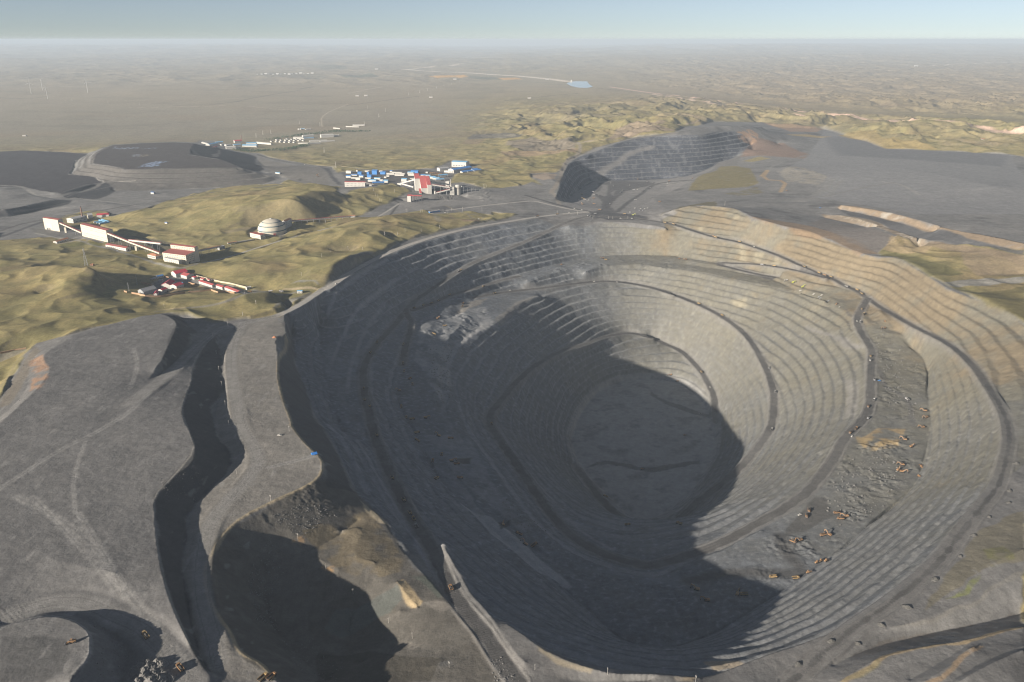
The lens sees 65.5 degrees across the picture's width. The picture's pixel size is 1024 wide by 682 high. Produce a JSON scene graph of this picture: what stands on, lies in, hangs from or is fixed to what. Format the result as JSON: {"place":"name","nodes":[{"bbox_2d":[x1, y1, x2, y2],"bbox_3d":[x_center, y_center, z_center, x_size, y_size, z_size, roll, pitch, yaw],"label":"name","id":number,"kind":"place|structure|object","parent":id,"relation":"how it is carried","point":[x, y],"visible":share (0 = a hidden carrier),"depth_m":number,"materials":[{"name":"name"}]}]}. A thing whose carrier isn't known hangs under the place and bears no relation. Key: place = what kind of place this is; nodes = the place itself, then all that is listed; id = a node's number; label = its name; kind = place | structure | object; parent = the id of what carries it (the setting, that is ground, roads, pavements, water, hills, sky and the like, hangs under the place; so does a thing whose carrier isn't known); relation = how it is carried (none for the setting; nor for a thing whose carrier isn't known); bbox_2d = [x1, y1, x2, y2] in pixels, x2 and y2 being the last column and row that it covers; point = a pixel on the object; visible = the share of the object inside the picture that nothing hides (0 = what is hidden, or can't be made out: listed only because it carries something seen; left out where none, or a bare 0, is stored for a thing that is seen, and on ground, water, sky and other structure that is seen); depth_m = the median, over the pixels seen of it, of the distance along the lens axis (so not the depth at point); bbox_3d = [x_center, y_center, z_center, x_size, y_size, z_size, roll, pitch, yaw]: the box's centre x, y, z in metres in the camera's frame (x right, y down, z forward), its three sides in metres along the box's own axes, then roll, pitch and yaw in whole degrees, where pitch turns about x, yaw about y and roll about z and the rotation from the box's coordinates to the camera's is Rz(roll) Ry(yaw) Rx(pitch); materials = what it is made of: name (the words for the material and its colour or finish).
{"place":"outdoors","nodes":[
{"label":"outdoors","id":0,"kind":"place"},
{"bbox_2d":[0,43,1023,681],"bbox_3d":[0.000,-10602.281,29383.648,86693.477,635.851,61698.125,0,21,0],"label":"ground","id":1,"kind":"structure","parent":0,"point":[560,365],"depth_m":1578.81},
{"bbox_2d":[0,347,25,352],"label":"boundary wall","id":2,"kind":"structure","parent":1,"relation":"on","point":[12,350],"depth_m":1311.48,"materials":[{"name":"beige concrete"}]},
{"bbox_2d":[43,217,63,231],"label":"loading hall","id":3,"kind":"structure","parent":1,"relation":"on","point":[51,223],"depth_m":2230.53,"materials":[{"name":"metal"}]},
{"bbox_2d":[53,237,68,243],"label":"gate building","id":4,"kind":"structure","parent":1,"relation":"on","point":[61,240],"depth_m":2087.29,"materials":[{"name":"white metal"}]},
{"bbox_2d":[64,638,75,645],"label":"wheel loader","id":5,"kind":"object","parent":1,"relation":"on","point":[71,640],"visible":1,"depth_m":639.45,"materials":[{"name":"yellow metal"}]},
{"bbox_2d":[59,222,81,233],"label":"conveyor gallery","id":6,"kind":"object","parent":1,"relation":"on","point":[70,227],"visible":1,"depth_m":2193.84,"materials":[{"name":"metal"}]},
{"bbox_2d":[66,215,86,222],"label":"boiler house","id":7,"kind":"structure","parent":1,"relation":"on","point":[79,218],"depth_m":2341.69,"materials":[{"name":"white metal"}]},
{"bbox_2d":[80,223,114,241],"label":"wash plant","id":8,"kind":"object","parent":1,"relation":"on","point":[93,231],"visible":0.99,"depth_m":2125.78,"materials":[{"name":"white metal"}]},
{"bbox_2d":[96,213,109,217],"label":"store shed","id":9,"kind":"structure","parent":1,"relation":"on","point":[99,215],"depth_m":2395.84,"materials":[{"name":"metal"}]},
{"bbox_2d":[105,243,130,250],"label":"workshop","id":10,"kind":"structure","parent":1,"relation":"on","point":[122,247],"depth_m":2027.73,"materials":[{"name":"white metal"}]},
{"bbox_2d":[107,232,131,245],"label":"conveyor gallery","id":11,"kind":"object","parent":1,"relation":"on","point":[118,237],"visible":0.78,"depth_m":2065.45,"materials":[{"name":"metal"}]},
{"bbox_2d":[125,672,135,679],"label":"rock heap","id":12,"kind":"object","parent":1,"relation":"on","point":[130,675],"visible":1,"depth_m":630.07,"materials":[{"name":"grey stone"}]},
{"bbox_2d":[128,665,141,673],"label":"rock heap","id":13,"kind":"object","parent":1,"relation":"on","point":[135,668],"visible":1,"depth_m":636.00,"materials":[{"name":"grey stone"}]},
{"bbox_2d":[133,677,143,681],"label":"rock heap","id":14,"kind":"object","parent":1,"relation":"on","point":[138,679],"visible":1,"depth_m":624.17,"materials":[{"name":"grey stone"}]},
{"bbox_2d":[135,659,145,665],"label":"rock heap","id":15,"kind":"object","parent":1,"relation":"on","point":[140,662],"visible":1,"depth_m":642.29,"materials":[{"name":"grey stone"}]},
{"bbox_2d":[137,666,149,675],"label":"rock heap","id":16,"kind":"object","parent":1,"relation":"on","point":[144,668],"visible":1,"depth_m":634.14,"materials":[{"name":"grey stone"}]},
{"bbox_2d":[138,671,149,679],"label":"rock heap","id":17,"kind":"object","parent":1,"relation":"on","point":[144,674],"visible":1,"depth_m":628.49,"materials":[{"name":"grey stone"}]},
{"bbox_2d":[128,239,161,250],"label":"conveyor gallery","id":18,"kind":"object","parent":1,"relation":"on","point":[143,241],"visible":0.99,"depth_m":2009.40,"materials":[{"name":"metal"}]},
{"bbox_2d":[141,630,149,639],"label":"dump truck","id":19,"kind":"object","parent":1,"relation":"on","point":[144,633],"visible":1,"depth_m":666.99,"materials":[{"name":"metal"}]},
{"bbox_2d":[131,242,160,253],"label":"conveyor gallery","id":20,"kind":"object","parent":1,"relation":"on","point":[147,248],"visible":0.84,"depth_m":2001.38,"materials":[{"name":"metal"}]},
{"bbox_2d":[137,285,156,293],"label":"store shed","id":21,"kind":"structure","parent":1,"relation":"on","point":[149,289],"depth_m":1631.39,"materials":[{"name":"metal"}]},
{"bbox_2d":[142,663,155,670],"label":"rock heap","id":22,"kind":"object","parent":1,"relation":"on","point":[150,665],"visible":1,"depth_m":637.64,"materials":[{"name":"grey stone"}]},
{"bbox_2d":[145,658,152,664],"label":"rock heap","id":23,"kind":"object","parent":1,"relation":"on","point":[149,660],"visible":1,"depth_m":643.55,"materials":[{"name":"grey stone"}]},
{"bbox_2d":[143,675,156,681],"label":"rock heap","id":24,"kind":"object","parent":1,"relation":"on","point":[150,678],"visible":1,"depth_m":623.50,"materials":[{"name":"grey stone"}]},
{"bbox_2d":[147,253,161,258],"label":"pump house","id":25,"kind":"structure","parent":1,"relation":"on","point":[154,256],"depth_m":1944.62,"materials":[{"name":"white metal"}]},
{"bbox_2d":[149,668,159,674],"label":"rock heap","id":26,"kind":"object","parent":1,"relation":"on","point":[155,671],"visible":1,"depth_m":633.43,"materials":[{"name":"grey stone"}]},
{"bbox_2d":[131,292,184,296],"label":"boundary wall","id":27,"kind":"structure","parent":1,"relation":"on","point":[157,295],"depth_m":1614.88,"materials":[{"name":"beige concrete"}]},
{"bbox_2d":[151,657,164,663],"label":"rock heap","id":28,"kind":"object","parent":1,"relation":"on","point":[155,660],"visible":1,"depth_m":643.29,"materials":[{"name":"grey stone"}]},
{"bbox_2d":[155,673,166,681],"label":"rock heap","id":29,"kind":"object","parent":1,"relation":"on","point":[161,677],"visible":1,"depth_m":626.78,"materials":[{"name":"grey stone"}]},
{"bbox_2d":[155,659,170,667],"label":"rock heap","id":30,"kind":"object","parent":1,"relation":"on","point":[166,662],"visible":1,"depth_m":642.34,"materials":[{"name":"grey stone"}]},
{"bbox_2d":[158,665,167,673],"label":"rock heap","id":31,"kind":"object","parent":1,"relation":"on","point":[162,668],"visible":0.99,"depth_m":637.68,"materials":[{"name":"grey stone"}]},
{"bbox_2d":[158,287,167,292],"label":"accommodation block","id":32,"kind":"structure","parent":1,"relation":"on","point":[163,290],"depth_m":1698.07,"materials":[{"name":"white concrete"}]},
{"bbox_2d":[162,669,171,674],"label":"rock heap","id":33,"kind":"object","parent":1,"relation":"on","point":[166,672],"visible":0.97,"depth_m":634.96,"materials":[{"name":"grey stone"}]},
{"bbox_2d":[161,279,174,288],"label":"canteen hall","id":34,"kind":"structure","parent":1,"relation":"on","point":[167,283],"depth_m":1722.40,"materials":[{"name":"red metal"}]},
{"bbox_2d":[166,673,176,681],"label":"rock heap","id":35,"kind":"object","parent":1,"relation":"on","point":[171,677],"visible":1,"depth_m":631.08,"materials":[{"name":"grey stone"}]},
{"bbox_2d":[164,257,181,263],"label":"entrance annex","id":36,"kind":"object","parent":1,"relation":"on","point":[173,260],"visible":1,"depth_m":1890.28,"materials":[{"name":"white metal"}]},
{"bbox_2d":[170,282,183,288],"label":"canteen hall","id":37,"kind":"structure","parent":1,"relation":"on","point":[176,285],"depth_m":1719.90,"materials":[{"name":"red metal"}]},
{"bbox_2d":[171,269,187,277],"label":"accommodation block","id":38,"kind":"structure","parent":1,"relation":"on","point":[176,273],"depth_m":1805.11,"materials":[{"name":"red metal"}]},
{"bbox_2d":[175,662,183,672],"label":"dump truck","id":39,"kind":"object","parent":1,"relation":"on","point":[179,666],"visible":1,"depth_m":639.52,"materials":[{"name":"metal"}]},
{"bbox_2d":[162,243,199,264],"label":"screening plant","id":40,"kind":"object","parent":1,"relation":"on","point":[187,254],"visible":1,"depth_m":1910.64,"materials":[{"name":"white metal"}]},
{"bbox_2d":[180,272,193,278],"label":"accommodation block","id":41,"kind":"structure","parent":1,"relation":"on","point":[186,275],"depth_m":1795.20,"materials":[{"name":"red metal"}]},
{"bbox_2d":[199,280,215,287],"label":"accommodation block","id":42,"kind":"structure","parent":1,"relation":"on","point":[206,283],"depth_m":1743.13,"materials":[{"name":"white metal"}]},
{"bbox_2d":[198,245,220,255],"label":"conveyor gallery","id":43,"kind":"object","parent":1,"relation":"on","point":[209,248],"visible":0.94,"depth_m":1985.37,"materials":[{"name":"metal"}]},
{"bbox_2d":[188,289,234,293],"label":"boundary wall","id":44,"kind":"structure","parent":1,"relation":"on","point":[211,290],"depth_m":1666.58,"materials":[{"name":"beige concrete"}]},
{"bbox_2d":[205,142,217,145],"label":"settlement house","id":45,"kind":"structure","parent":1,"relation":"on","point":[212,144],"depth_m":4034.97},
{"bbox_2d":[216,284,224,289],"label":"accommodation block","id":46,"kind":"structure","parent":1,"relation":"on","point":[219,286],"depth_m":1718.17,"materials":[{"name":"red metal"}]},
{"bbox_2d":[195,275,246,287],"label":"boundary wall","id":47,"kind":"structure","parent":1,"relation":"on","point":[242,286],"depth_m":1751.04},
{"bbox_2d":[225,146,235,148],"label":"settlement house","id":48,"kind":"structure","parent":1,"relation":"on","point":[230,147],"depth_m":3896.72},
{"bbox_2d":[224,286,241,292],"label":"accommodation block","id":49,"kind":"structure","parent":1,"relation":"on","point":[231,289],"depth_m":1694.88,"materials":[{"name":"red metal"}]},
{"bbox_2d":[242,144,257,146],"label":"settlement house","id":50,"kind":"structure","parent":1,"relation":"on","point":[249,145],"depth_m":4015.35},
{"bbox_2d":[250,232,264,238],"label":"dome annex","id":51,"kind":"object","parent":1,"relation":"on","point":[258,235],"visible":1,"depth_m":2124.05,"materials":[{"name":"white metal"}]},
{"bbox_2d":[257,672,268,681],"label":"dump truck","id":52,"kind":"object","parent":1,"relation":"on","point":[260,678],"visible":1,"depth_m":640.99,"materials":[{"name":"metal"}]},
{"bbox_2d":[257,142,272,144],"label":"settlement house","id":53,"kind":"structure","parent":1,"relation":"on","point":[264,143],"depth_m":4192.12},
{"bbox_2d":[232,143,309,151],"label":"tree belt","id":54,"kind":"object","parent":1,"relation":"on","point":[280,149],"visible":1,"depth_m":3886.67,"materials":[{"name":"green plant"}]},
{"bbox_2d":[266,671,276,680],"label":"dump truck","id":55,"kind":"object","parent":1,"relation":"on","point":[270,676],"visible":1,"depth_m":642.18,"materials":[{"name":"metal"}]},
{"bbox_2d":[257,218,286,235],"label":"storage dome","id":56,"kind":"structure","parent":1,"relation":"on","point":[271,227],"depth_m":2157.72,"materials":[{"name":"white metal"}]},
{"bbox_2d":[282,218,291,228],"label":"transfer tower","id":57,"kind":"structure","parent":1,"relation":"on","point":[287,222],"depth_m":2239.53,"materials":[{"name":"grey metal"}]},
{"bbox_2d":[302,134,313,137],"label":"settlement house","id":58,"kind":"structure","parent":1,"relation":"on","point":[307,136],"depth_m":4485.23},
{"bbox_2d":[266,130,350,139],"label":"tree belt","id":59,"kind":"object","parent":1,"relation":"on","point":[319,132],"visible":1,"depth_m":4614.05,"materials":[{"name":"green plant"}]},
{"bbox_2d":[292,216,350,222],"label":"conveyor gallery","id":60,"kind":"object","parent":1,"relation":"on","point":[313,219],"visible":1,"depth_m":2298.09,"materials":[{"name":"metal"}]},
{"bbox_2d":[320,134,333,137],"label":"settlement house","id":61,"kind":"structure","parent":1,"relation":"on","point":[325,135],"depth_m":4509.76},
{"bbox_2d":[329,129,369,131],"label":"tree belt","id":62,"kind":"object","parent":1,"relation":"on","point":[349,130],"visible":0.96,"depth_m":4742.90,"materials":[{"name":"green plant"}]},
{"bbox_2d":[345,181,365,186],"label":"office block","id":63,"kind":"structure","parent":1,"relation":"on","point":[355,183],"depth_m":2814.51,"materials":[{"name":"white concrete"}]},
{"bbox_2d":[407,194,421,202],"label":"ore bin","id":64,"kind":"object","parent":1,"relation":"on","point":[409,197],"visible":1,"depth_m":2548.12,"materials":[{"name":"metal"}]},
{"bbox_2d":[414,173,431,193],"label":"crushing plant","id":65,"kind":"object","parent":1,"relation":"on","point":[422,184],"visible":0.95,"depth_m":2644.88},
{"bbox_2d":[432,186,442,192],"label":"press house","id":66,"kind":"structure","parent":1,"relation":"on","point":[437,188],"depth_m":2682.70,"materials":[{"name":"metal"}]},
{"bbox_2d":[431,184,449,190],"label":"conveyor gallery","id":67,"kind":"object","parent":1,"relation":"on","point":[434,185],"visible":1,"depth_m":2641.73,"materials":[{"name":"metal"}]},
{"bbox_2d":[437,167,448,170],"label":"workshop","id":68,"kind":"structure","parent":1,"relation":"on","point":[442,168],"depth_m":3157.95,"materials":[{"name":"white metal"}]},
{"bbox_2d":[450,187,453,194],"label":"screen tower","id":69,"kind":"structure","parent":1,"relation":"on","point":[451,190],"depth_m":2656.98,"materials":[{"name":"white metal"}]},
{"bbox_2d":[455,185,460,194],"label":"silo","id":70,"kind":"object","parent":1,"relation":"on","point":[457,189],"visible":1,"depth_m":2665.69,"materials":[{"name":"concrete"}]},
{"bbox_2d":[448,166,471,172],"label":"workshop","id":71,"kind":"structure","parent":1,"relation":"on","point":[455,170],"depth_m":3121.54,"materials":[{"name":"blue metal"}]},
{"bbox_2d":[452,160,468,166],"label":"workshop","id":72,"kind":"structure","parent":1,"relation":"on","point":[455,163],"depth_m":3249.92,"materials":[{"name":"white metal"}]},
{"bbox_2d":[19,196,925,680],"bbox_3d":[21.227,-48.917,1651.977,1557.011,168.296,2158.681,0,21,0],"label":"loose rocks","id":73,"kind":"object","parent":1,"relation":"on","point":[507,512],"visible":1,"depth_m":880.14,"materials":[{"name":"grey stone"}]},
{"bbox_2d":[700,596,709,601],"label":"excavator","id":74,"kind":"object","parent":1,"relation":"on","point":[706,599],"visible":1,"depth_m":919.57,"materials":[{"name":"metal"}]},
{"bbox_2d":[795,661,802,666],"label":"safety mound","id":75,"kind":"object","parent":1,"relation":"on","point":[799,664],"visible":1,"depth_m":677.48,"materials":[{"name":"grey stone"}]},
{"bbox_2d":[827,638,835,643],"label":"safety mound","id":76,"kind":"object","parent":1,"relation":"on","point":[830,640],"visible":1,"depth_m":703.55,"materials":[{"name":"grey gravel"}]},
{"bbox_2d":[877,622,885,627],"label":"safety mound","id":77,"kind":"object","parent":1,"relation":"on","point":[881,624],"visible":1,"depth_m":723.40,"materials":[{"name":"grey gravel"}]},
{"bbox_2d":[902,604,912,609],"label":"safety mound","id":78,"kind":"object","parent":1,"relation":"on","point":[908,607],"visible":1,"depth_m":744.85,"materials":[{"name":"grey gravel"}]},
{"bbox_2d":[931,576,939,581],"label":"safety mound","id":79,"kind":"object","parent":1,"relation":"on","point":[935,579],"visible":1,"depth_m":784.61,"materials":[{"name":"grey gravel"}]},
{"bbox_2d":[0,0,1023,45],"label":"sky","id":80,"kind":"structure","parent":0,"point":[355,22],"materials":[{"name":"blue"}]},
{"bbox_2d":[567,81,592,87],"bbox_3d":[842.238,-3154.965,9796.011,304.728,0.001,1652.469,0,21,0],"label":"water","id":81,"kind":"structure","parent":0,"point":[581,84],"depth_m":9804.62,"materials":[{"name":"blue liquid"}]}
]}

